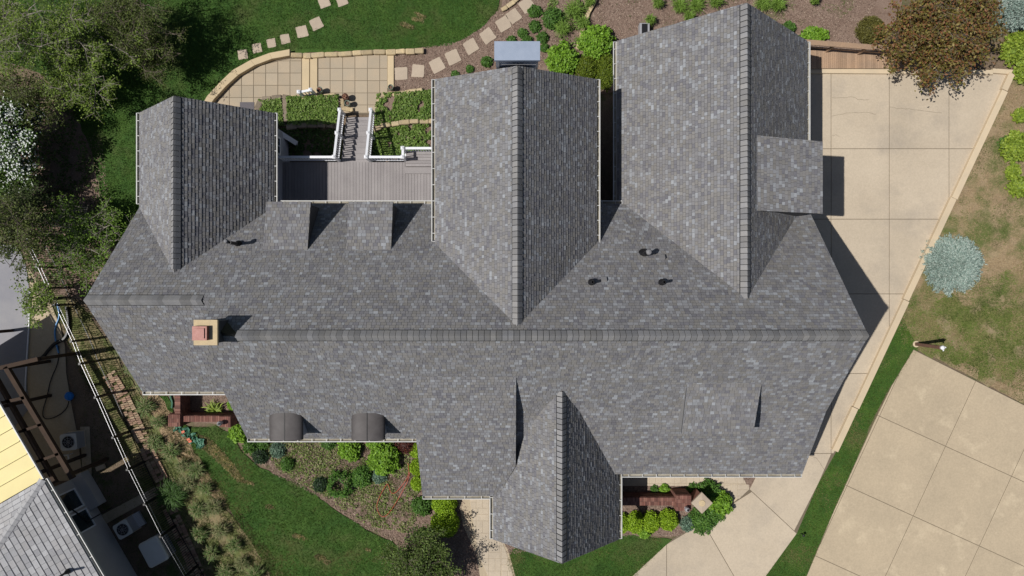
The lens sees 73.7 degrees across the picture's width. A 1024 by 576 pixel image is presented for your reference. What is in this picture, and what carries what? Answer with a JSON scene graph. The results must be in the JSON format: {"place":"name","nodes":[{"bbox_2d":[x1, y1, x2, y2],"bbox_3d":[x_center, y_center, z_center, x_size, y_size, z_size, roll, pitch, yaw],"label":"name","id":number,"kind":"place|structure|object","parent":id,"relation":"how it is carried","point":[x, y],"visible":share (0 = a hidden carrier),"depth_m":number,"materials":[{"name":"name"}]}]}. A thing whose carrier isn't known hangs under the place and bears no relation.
{"place":"outdoors","nodes":[
{"label":"outdoors","id":0,"kind":"place"},
{"bbox_2d":[15,269,81,480],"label":"pool terrace","id":1,"kind":"structure","parent":0,"point":[39,376],"depth_m":33.68,"materials":[{"name":"grey concrete"}]},
{"bbox_2d":[0,244,28,425],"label":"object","id":2,"kind":"object","parent":1,"relation":"on","point":[13,347],"visible":0.54,"depth_m":33.65,"materials":[{"name":"concrete"}]},
{"bbox_2d":[0,329,86,502],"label":"patio cover","id":3,"kind":"object","parent":1,"relation":"on","point":[20,470],"visible":0.9,"depth_m":30.36,"materials":[{"name":"yellow metal"}]},
{"bbox_2d":[60,430,85,450],"bbox_3d":[-21.450,7.451,33.332,0.836,0.736,0.836,-5,90,0],"label":"air conditioner","id":4,"kind":"object","parent":1,"relation":"on","point":[72,440],"visible":1,"depth_m":33.00,"materials":[{"name":"grey metal"}]},
{"bbox_2d":[80,427,91,474],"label":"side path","id":5,"kind":"structure","parent":0,"point":[86,450],"depth_m":33.67,"materials":[{"name":"grey concrete"}]},
{"bbox_2d":[102,486,157,523],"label":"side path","id":6,"kind":"structure","parent":0,"point":[114,513],"depth_m":33.67,"materials":[{"name":"grey concrete"}]},
{"bbox_2d":[0,0,498,245],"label":"lawn","id":7,"kind":"structure","parent":0,"point":[452,12],"depth_m":33.69,"materials":[{"name":"plant"}]},
{"bbox_2d":[0,0,76,78],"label":"tree","id":8,"kind":"object","parent":7,"relation":"on","point":[13,29],"visible":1,"depth_m":29.74,"materials":[{"name":"green plant"}]},
{"bbox_2d":[36,38,114,113],"bbox_3d":[-20.105,-9.537,32.030,3.612,3.447,3.831,-44,90,0],"label":"tree","id":9,"kind":"object","parent":7,"relation":"on","point":[59,78],"visible":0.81,"depth_m":31.17,"materials":[{"name":"green plant"}]},
{"bbox_2d":[37,0,159,126],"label":"tree","id":10,"kind":"object","parent":7,"relation":"on","point":[87,35],"visible":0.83,"depth_m":30.72,"materials":[{"name":"green plant"}]},
{"bbox_2d":[84,0,191,58],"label":"tree","id":11,"kind":"object","parent":7,"relation":"on","point":[117,13],"visible":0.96,"depth_m":30.34,"materials":[{"name":"green plant"}]},
{"bbox_2d":[110,15,180,90],"bbox_3d":[-16.503,-10.853,31.950,3.492,3.596,2.860,36,90,0],"label":"tree","id":12,"kind":"object","parent":7,"relation":"on","point":[151,40],"visible":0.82,"depth_m":31.10,"materials":[{"name":"green plant"}]},
{"bbox_2d":[258,98,284,125],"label":"ground cover","id":13,"kind":"object","parent":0,"point":[271,105],"visible":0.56,"depth_m":33.38,"materials":[{"name":"green plant"}]},
{"bbox_2d":[215,54,394,114],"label":"patio","id":14,"kind":"structure","parent":0,"point":[362,81],"depth_m":33.66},
{"bbox_2d":[289,97,339,125],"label":"bed soil","id":15,"kind":"structure","parent":0,"point":[323,110],"depth_m":33.50,"materials":[{"name":"brown soil"}]},
{"bbox_2d":[285,94,338,124],"bbox_3d":[-9.769,-8.706,33.376,2.643,0.317,1.563,0,90,0],"label":"ground cover","id":16,"kind":"object","parent":15,"relation":"on","point":[297,113],"visible":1,"depth_m":33.37,"materials":[{"name":"green plant"}]},
{"bbox_2d":[373,124,430,158],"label":"bed soil","id":17,"kind":"structure","parent":0,"point":[428,142],"depth_m":33.65,"materials":[{"name":"brown soil"}]},
{"bbox_2d":[372,123,430,155],"bbox_3d":[-5.271,-7.280,33.527,3.376,0.329,1.850,0,90,0],"label":"ground cover","id":18,"kind":"object","parent":17,"relation":"on","point":[382,139],"visible":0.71,"depth_m":33.52,"materials":[{"name":"green plant"}]},
{"bbox_2d":[376,93,430,125],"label":"bed soil","id":19,"kind":"structure","parent":0,"point":[388,103],"depth_m":33.55,"materials":[{"name":"brown soil"}]},
{"bbox_2d":[374,89,430,125],"bbox_3d":[-5.207,-8.864,33.433,3.340,0.316,1.646,-5,90,0],"label":"ground cover","id":20,"kind":"object","parent":19,"relation":"on","point":[412,98],"visible":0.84,"depth_m":33.43,"materials":[{"name":"green plant"}]},
{"bbox_2d":[156,396,660,575],"bbox_3d":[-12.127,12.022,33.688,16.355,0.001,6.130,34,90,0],"label":"lawn","id":21,"kind":"structure","parent":0,"point":[304,530],"depth_m":33.69,"materials":[{"name":"plant"}]},
{"bbox_2d":[148,395,225,506],"bbox_3d":[-16.186,8.102,33.684,1.142,0.001,6.743,-31,90,0],"label":"straw strip","id":22,"kind":"object","parent":21,"relation":"on","point":[168,438],"visible":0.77,"depth_m":33.68,"materials":[{"name":"beige plant"}]},
{"bbox_2d":[163,425,285,575],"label":"ragged edge","id":23,"kind":"object","parent":21,"relation":"on","point":[222,509],"visible":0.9,"depth_m":33.66,"materials":[{"name":"green plant"}]},
{"bbox_2d":[0,0,1023,575],"bbox_3d":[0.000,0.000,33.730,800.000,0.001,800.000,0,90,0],"label":"ground","id":24,"kind":"structure","parent":0,"point":[78,386],"depth_m":33.73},
{"bbox_2d":[0,91,47,186],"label":"blossom tree","id":25,"kind":"object","parent":24,"relation":"on","point":[14,162],"visible":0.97,"depth_m":30.85,"materials":[{"name":"white plant"}]},
{"bbox_2d":[0,51,66,149],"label":"tree","id":26,"kind":"object","parent":24,"relation":"on","point":[21,93],"visible":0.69,"depth_m":31.34,"materials":[{"name":"green plant"}]},
{"bbox_2d":[11,278,57,328],"bbox_3d":[-22.018,0.744,32.214,2.154,3.018,2.232,-33,90,0],"label":"tree","id":27,"kind":"object","parent":24,"relation":"on","point":[43,299],"visible":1,"depth_m":31.64,"materials":[{"name":"green plant"}]},
{"bbox_2d":[0,351,108,483],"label":"pergola","id":28,"kind":"object","parent":24,"relation":"on","point":[40,424],"visible":0.89,"depth_m":30.70,"materials":[{"name":"brown wood"}]},
{"bbox_2d":[21,106,114,300],"bbox_3d":[-22.280,-4.056,33.696,6.647,0.001,8.409,28,90,0],"label":"mulch bed","id":29,"kind":"object","parent":24,"relation":"on","point":[75,293],"visible":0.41,"depth_m":33.70,"materials":[{"name":"brown soil"}]},
{"bbox_2d":[0,155,39,198],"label":"tree","id":30,"kind":"object","parent":29,"relation":"on","point":[7,186],"visible":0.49,"depth_m":31.43,"materials":[{"name":"white plant"}]},
{"bbox_2d":[0,178,61,241],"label":"tree","id":31,"kind":"object","parent":29,"relation":"on","point":[27,197],"visible":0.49,"depth_m":30.79,"materials":[{"name":"green plant"}]},
{"bbox_2d":[0,193,64,289],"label":"tree","id":32,"kind":"object","parent":29,"relation":"on","point":[25,235],"visible":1,"depth_m":29.55,"materials":[{"name":"green plant"}]},
{"bbox_2d":[0,95,103,288],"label":"woodland cover","id":33,"kind":"object","parent":29,"relation":"on","point":[67,169],"visible":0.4,"depth_m":33.52,"materials":[{"name":"green plant"}]},
{"bbox_2d":[8,134,107,296],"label":"bark chips","id":34,"kind":"object","parent":29,"relation":"on","point":[73,194],"visible":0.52,"depth_m":33.68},
{"bbox_2d":[32,190,134,295],"bbox_3d":[-19.439,-2.074,32.175,5.384,3.128,4.943,0,90,0],"label":"tree","id":35,"kind":"object","parent":29,"relation":"on","point":[76,239],"visible":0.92,"depth_m":31.39,"materials":[{"name":"green plant"}]},
{"bbox_2d":[0,470,136,575],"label":"neighbour house","id":36,"kind":"structure","parent":24,"relation":"on","point":[47,528],"depth_m":29.58,"materials":[{"name":"concrete"}]},
{"bbox_2d":[59,488,84,512],"bbox_3d":[-20.879,10.075,32.250,0.090,1.340,0.991,-30,90,0],"label":"window","id":37,"kind":"structure","parent":36,"relation":"in","point":[71,497],"depth_m":32.42,"materials":[{"name":"black glass"}]},
{"bbox_2d":[71,508,95,533],"bbox_3d":[-20.325,11.027,32.250,0.090,1.340,0.991,-30,90,0],"label":"window","id":38,"kind":"structure","parent":36,"relation":"in","point":[82,524],"depth_m":32.35,"materials":[{"name":"black glass"}]},
{"bbox_2d":[113,513,141,539],"bbox_3d":[-18.820,11.679,33.332,0.814,0.736,0.814,-30,90,0],"label":"air conditioner","id":39,"kind":"object","parent":24,"relation":"on","point":[124,528],"visible":1,"depth_m":33.00,"materials":[{"name":"grey metal"}]},
{"bbox_2d":[138,531,175,567],"bbox_3d":[-17.271,12.710,33.250,1.060,0.900,1.300,-28,90,0],"label":"storage box","id":40,"kind":"object","parent":24,"relation":"on","point":[154,550],"visible":0.95,"depth_m":32.80,"materials":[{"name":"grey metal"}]},
{"bbox_2d":[57,298,268,575],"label":"rough grass","id":41,"kind":"structure","parent":24,"relation":"on","point":[201,500],"depth_m":33.69,"materials":[{"name":"plant"}]},
{"bbox_2d":[28,238,203,575],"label":"picket fence","id":42,"kind":"object","parent":41,"relation":"on","point":[124,433],"visible":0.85,"depth_m":32.87,"materials":[{"name":"grey wood"}]},
{"bbox_2d":[80,381,179,575],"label":"neighbour weeds","id":43,"kind":"object","parent":41,"relation":"on","point":[121,487],"visible":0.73,"depth_m":33.67,"materials":[{"name":"green plant"}]},
{"bbox_2d":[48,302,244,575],"bbox_3d":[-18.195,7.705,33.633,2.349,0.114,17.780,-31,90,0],"label":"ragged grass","id":44,"kind":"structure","parent":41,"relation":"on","point":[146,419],"depth_m":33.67,"materials":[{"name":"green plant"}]},
{"bbox_2d":[103,370,205,575],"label":"block edging","id":45,"kind":"object","parent":41,"relation":"on","point":[119,393],"visible":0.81,"depth_m":33.62,"materials":[{"name":"red brick"}]},
{"bbox_2d":[149,478,194,515],"bbox_3d":[-16.691,10.092,33.305,1.957,0.770,2.038,-33,90,0],"label":"grass clump","id":46,"kind":"object","parent":41,"relation":"on","point":[169,495],"visible":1,"depth_m":33.14,"materials":[{"name":"green plant"}]},
{"bbox_2d":[168,395,238,426],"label":"brick wall","id":47,"kind":"structure","parent":24,"relation":"on","point":[182,414],"depth_m":32.70,"materials":[{"name":"red brick"}]},
{"bbox_2d":[205,49,290,102],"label":"patio edge wall","id":48,"kind":"structure","parent":24,"relation":"on","point":[222,86],"depth_m":33.40,"materials":[{"name":"beige stone"}]},
{"bbox_2d":[178,12,425,563],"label":"straw tufts","id":49,"kind":"object","parent":24,"relation":"on","point":[230,471],"visible":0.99,"depth_m":33.66,"materials":[{"name":"beige plant"}]},
{"bbox_2d":[278,127,340,158],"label":"bed soil","id":50,"kind":"structure","parent":24,"relation":"on","point":[307,153],"depth_m":33.69,"materials":[{"name":"brown soil"}]},
{"bbox_2d":[278,127,335,155],"bbox_3d":[-10.136,-7.189,33.551,2.988,0.337,1.428,0,90,0],"label":"ground cover","id":51,"kind":"object","parent":50,"relation":"on","point":[316,140],"visible":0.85,"depth_m":33.55,"materials":[{"name":"green plant"}]},
{"bbox_2d":[190,395,513,575],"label":"mulch bed","id":52,"kind":"object","parent":24,"relation":"on","point":[460,560],"visible":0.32,"depth_m":33.70,"materials":[{"name":"brown soil"}]},
{"bbox_2d":[227,424,246,443],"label":"shrub","id":53,"kind":"object","parent":52,"relation":"on","point":[236,434],"visible":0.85,"depth_m":33.28,"materials":[{"name":"green plant"}]},
{"bbox_2d":[326,469,353,498],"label":"shrub","id":54,"kind":"object","parent":52,"relation":"on","point":[335,493],"visible":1,"depth_m":33.31,"materials":[{"name":"green plant"}]},
{"bbox_2d":[265,442,419,532],"bbox_3d":[-8.352,9.785,33.621,8.215,0.204,4.648,0,90,0],"label":"bed cover","id":55,"kind":"object","parent":52,"relation":"on","point":[347,471],"visible":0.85,"depth_m":33.63,"materials":[{"name":"green plant"}]},
{"bbox_2d":[337,442,361,462],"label":"shrub","id":56,"kind":"object","parent":52,"relation":"on","point":[351,452],"visible":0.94,"depth_m":33.27,"materials":[{"name":"green plant"}]},
{"bbox_2d":[350,465,371,488],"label":"shrub","id":57,"kind":"object","parent":52,"relation":"on","point":[360,477],"visible":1,"depth_m":33.38,"materials":[{"name":"green plant"}]},
{"bbox_2d":[365,442,401,475],"bbox_3d":[-6.287,8.353,33.223,1.776,0.976,1.752,0,90,0],"label":"shrub","id":58,"kind":"object","parent":52,"relation":"on","point":[384,460],"visible":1,"depth_m":33.12,"materials":[{"name":"green plant"}]},
{"bbox_2d":[374,522,464,575],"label":"tree","id":59,"kind":"object","parent":52,"relation":"on","point":[428,559],"visible":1,"depth_m":31.70,"materials":[{"name":"green plant"}]},
{"bbox_2d":[410,496,431,516],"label":"shrub","id":60,"kind":"object","parent":52,"relation":"on","point":[420,506],"visible":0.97,"depth_m":33.35,"materials":[{"name":"green plant"}]},
{"bbox_2d":[431,499,457,514],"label":"shrub","id":61,"kind":"object","parent":52,"relation":"on","point":[443,506],"visible":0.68,"depth_m":33.04,"materials":[{"name":"green plant"}]},
{"bbox_2d":[430,511,459,537],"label":"shrub","id":62,"kind":"object","parent":52,"relation":"on","point":[451,521],"visible":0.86,"depth_m":33.04,"materials":[{"name":"green plant"}]},
{"bbox_2d":[283,117,430,199],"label":"deck","id":63,"kind":"structure","parent":24,"relation":"on","point":[353,174],"depth_m":32.65,"materials":[{"name":"grey wood"}]},
{"bbox_2d":[332,108,345,161],"bbox_3d":[-8.270,-7.320,32.815,0.170,2.430,2.630,0,90,0],"label":"railing","id":64,"kind":"object","parent":63,"relation":"attached to","point":[338,134],"visible":1,"depth_m":32.54,"materials":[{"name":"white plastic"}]},
{"bbox_2d":[364,108,374,161],"bbox_3d":[-6.780,-7.320,32.815,0.170,2.430,2.630,0,90,0],"label":"railing","id":65,"kind":"object","parent":63,"relation":"attached to","point":[370,123],"visible":0.95,"depth_m":32.54,"materials":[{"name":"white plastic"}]},
{"bbox_2d":[291,48,423,58],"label":"stone wall","id":66,"kind":"structure","parent":24,"relation":"on","point":[396,52],"depth_m":33.48,"materials":[{"name":"stone"}]},
{"bbox_2d":[83,3,868,563],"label":"house","id":67,"kind":"structure","parent":24,"relation":"on","point":[529,333],"depth_m":27.45,"materials":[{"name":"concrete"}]},
{"bbox_2d":[278,156,335,160],"bbox_3d":[-9.655,-6.090,32.141,2.590,0.828,0.110,0,90,0],"label":"railing","id":68,"kind":"object","parent":67,"relation":"attached to","point":[292,158],"visible":0.94,"depth_m":32.03,"materials":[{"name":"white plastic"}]},
{"bbox_2d":[458,499,514,575],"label":"front walkway","id":69,"kind":"structure","parent":24,"relation":"on","point":[492,556],"depth_m":33.67,"materials":[{"name":"concrete"}]},
{"bbox_2d":[374,0,901,123],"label":"mulch bed","id":70,"kind":"object","parent":24,"relation":"on","point":[880,12],"visible":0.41,"depth_m":33.70,"materials":[{"name":"brown wood"}]},
{"bbox_2d":[373,119,430,131],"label":"stone wall","id":71,"kind":"structure","parent":70,"relation":"on","point":[398,123],"depth_m":33.37,"materials":[{"name":"stone"}]},
{"bbox_2d":[190,0,874,575],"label":"bark chips","id":72,"kind":"object","parent":70,"relation":"on","point":[446,64],"visible":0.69,"depth_m":33.68,"materials":[{"name":"brown wood"}]},
{"bbox_2d":[541,6,565,29],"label":"shrub","id":73,"kind":"object","parent":70,"relation":"on","point":[551,17],"visible":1,"depth_m":33.35,"materials":[{"name":"green plant"}]},
{"bbox_2d":[544,40,579,74],"bbox_3d":[2.474,-11.166,33.211,1.815,1.000,1.776,-25,90,0],"label":"shrub","id":74,"kind":"object","parent":70,"relation":"on","point":[562,57],"visible":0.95,"depth_m":33.07,"materials":[{"name":"green plant"}]},
{"bbox_2d":[546,0,590,46],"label":"ground cover","id":75,"kind":"object","parent":70,"relation":"on","point":[570,20],"visible":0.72,"depth_m":33.59,"materials":[{"name":"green plant"}]},
{"bbox_2d":[574,56,598,78],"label":"shrub","id":76,"kind":"object","parent":70,"relation":"on","point":[586,66],"visible":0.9,"depth_m":33.13,"materials":[{"name":"green plant"}]},
{"bbox_2d":[576,24,615,59],"bbox_3d":[4.121,-12.000,33.191,1.996,1.040,1.823,0,90,0],"label":"shrub","id":77,"kind":"object","parent":70,"relation":"on","point":[596,40],"visible":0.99,"depth_m":33.08,"materials":[{"name":"green plant"}]},
{"bbox_2d":[594,53,612,92],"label":"shrub","id":78,"kind":"object","parent":70,"relation":"on","point":[604,74],"visible":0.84,"depth_m":33.18,"materials":[{"name":"green plant"}]},
{"bbox_2d":[799,25,829,40],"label":"shrub","id":79,"kind":"object","parent":70,"relation":"on","point":[813,33],"visible":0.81,"depth_m":33.37,"materials":[{"name":"green plant"}]},
{"bbox_2d":[854,15,884,44],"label":"shrub","id":80,"kind":"object","parent":70,"relation":"on","point":[865,31],"visible":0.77,"depth_m":33.09,"materials":[{"name":"green plant"}]},
{"bbox_2d":[622,488,690,510],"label":"brick wall","id":81,"kind":"structure","parent":24,"relation":"on","point":[678,499],"depth_m":32.80,"materials":[{"name":"red brick"}]},
{"bbox_2d":[622,486,697,536],"bbox_3d":[8.009,10.792,33.696,6.067,0.001,3.148,0,90,0],"label":"mulch bed","id":82,"kind":"object","parent":24,"relation":"on","point":[624,509],"visible":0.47,"depth_m":33.70,"materials":[{"name":"brown soil"}]},
{"bbox_2d":[626,510,644,533],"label":"shrub","id":83,"kind":"object","parent":82,"relation":"on","point":[636,523],"visible":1,"depth_m":33.24,"materials":[{"name":"green plant"}]},
{"bbox_2d":[643,510,660,533],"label":"shrub","id":84,"kind":"object","parent":82,"relation":"on","point":[652,522],"visible":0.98,"depth_m":33.25,"materials":[{"name":"green plant"}]},
{"bbox_2d":[658,508,678,531],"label":"shrub","id":85,"kind":"object","parent":82,"relation":"on","point":[669,519],"visible":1,"depth_m":33.23,"materials":[{"name":"green plant"}]},
{"bbox_2d":[690,488,711,512],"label":"stone pillar","id":86,"kind":"structure","parent":82,"relation":"on","point":[701,502],"depth_m":32.31,"materials":[{"name":"stone"}]},
{"bbox_2d":[688,505,716,535],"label":"shrub","id":87,"kind":"object","parent":82,"relation":"on","point":[702,522],"visible":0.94,"depth_m":33.27,"materials":[{"name":"green plant"}]},
{"bbox_2d":[697,477,721,500],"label":"shrub","id":88,"kind":"object","parent":82,"relation":"on","point":[710,489],"visible":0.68,"depth_m":33.29,"materials":[{"name":"green plant"}]},
{"bbox_2d":[708,490,733,518],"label":"shrub","id":89,"kind":"object","parent":82,"relation":"on","point":[721,503],"visible":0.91,"depth_m":33.16,"materials":[{"name":"green plant"}]},
{"bbox_2d":[622,477,748,502],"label":"porch walkway","id":90,"kind":"structure","parent":24,"relation":"on","point":[736,488],"depth_m":33.67,"materials":[{"name":"concrete"}]},
{"bbox_2d":[810,50,921,68],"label":"wooden walkway","id":91,"kind":"structure","parent":24,"relation":"on","point":[832,59],"depth_m":33.42,"materials":[{"name":"brown wood"}]},
{"bbox_2d":[805,39,914,56],"bbox_3d":[16.605,-11.484,33.013,5.850,1.175,0.240,4,90,0],"label":"wooden railing","id":92,"kind":"object","parent":91,"relation":"attached to","point":[831,45],"visible":0.55,"depth_m":32.42,"materials":[{"name":"brown wood"}]},
{"bbox_2d":[810,68,1013,74],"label":"curb wall","id":93,"kind":"structure","parent":24,"relation":"on","point":[900,72],"depth_m":33.53,"materials":[{"name":"concrete"}]},
{"bbox_2d":[831,72,1014,451],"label":"curb wall","id":94,"kind":"structure","parent":24,"relation":"on","point":[918,271],"depth_m":33.48,"materials":[{"name":"concrete"}]},
{"bbox_2d":[871,0,1013,99],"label":"maple tree","id":95,"kind":"object","parent":24,"relation":"on","point":[938,30],"visible":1,"depth_m":30.74,"materials":[{"name":"brown plant"}]},
{"bbox_2d":[992,0,1023,34],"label":"blue spruce","id":96,"kind":"object","parent":24,"relation":"on","point":[1013,13],"visible":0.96,"depth_m":32.67,"materials":[{"name":"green plant"}]},
{"bbox_2d":[998,35,1023,67],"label":"shrub","id":97,"kind":"object","parent":24,"relation":"on","point":[1012,52],"visible":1,"depth_m":33.17,"materials":[{"name":"green plant"}]},
{"bbox_2d":[509,535,670,575],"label":"lawn","id":98,"kind":"structure","parent":0,"point":[663,542],"depth_m":33.69,"materials":[{"name":"plant"}]},
{"bbox_2d":[633,74,1005,575],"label":"driveway","id":99,"kind":"structure","parent":0,"point":[897,149],"depth_m":33.66,"materials":[{"name":"concrete"}]},
{"bbox_2d":[766,318,918,575],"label":"lawn","id":100,"kind":"structure","parent":0,"point":[834,472],"depth_m":33.69,"materials":[{"name":"plant"}]},
{"bbox_2d":[807,349,1023,575],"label":"neighbour driveway","id":101,"kind":"structure","parent":0,"point":[934,485],"depth_m":33.67,"materials":[{"name":"concrete"}]},
{"bbox_2d":[899,69,1023,403],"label":"dry lawn","id":102,"kind":"structure","parent":0,"point":[994,132],"depth_m":33.69,"materials":[{"name":"plant"}]},
{"bbox_2d":[919,232,986,297],"bbox_3d":[21.609,-1.127,33.013,3.321,1.561,3.254,0,90,0],"label":"blue spruce","id":103,"kind":"object","parent":102,"relation":"on","point":[952,262],"visible":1,"depth_m":33.03,"materials":[{"name":"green plant"}]},
{"bbox_2d":[998,129,1023,165],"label":"shrub","id":104,"kind":"object","parent":102,"relation":"on","point":[1012,150],"visible":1,"depth_m":33.16,"materials":[{"name":"green plant"}]},
{"bbox_2d":[1004,174,1023,198],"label":"shrub","id":105,"kind":"object","parent":102,"relation":"on","point":[1015,185],"visible":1,"depth_m":33.30,"materials":[{"name":"green plant"}]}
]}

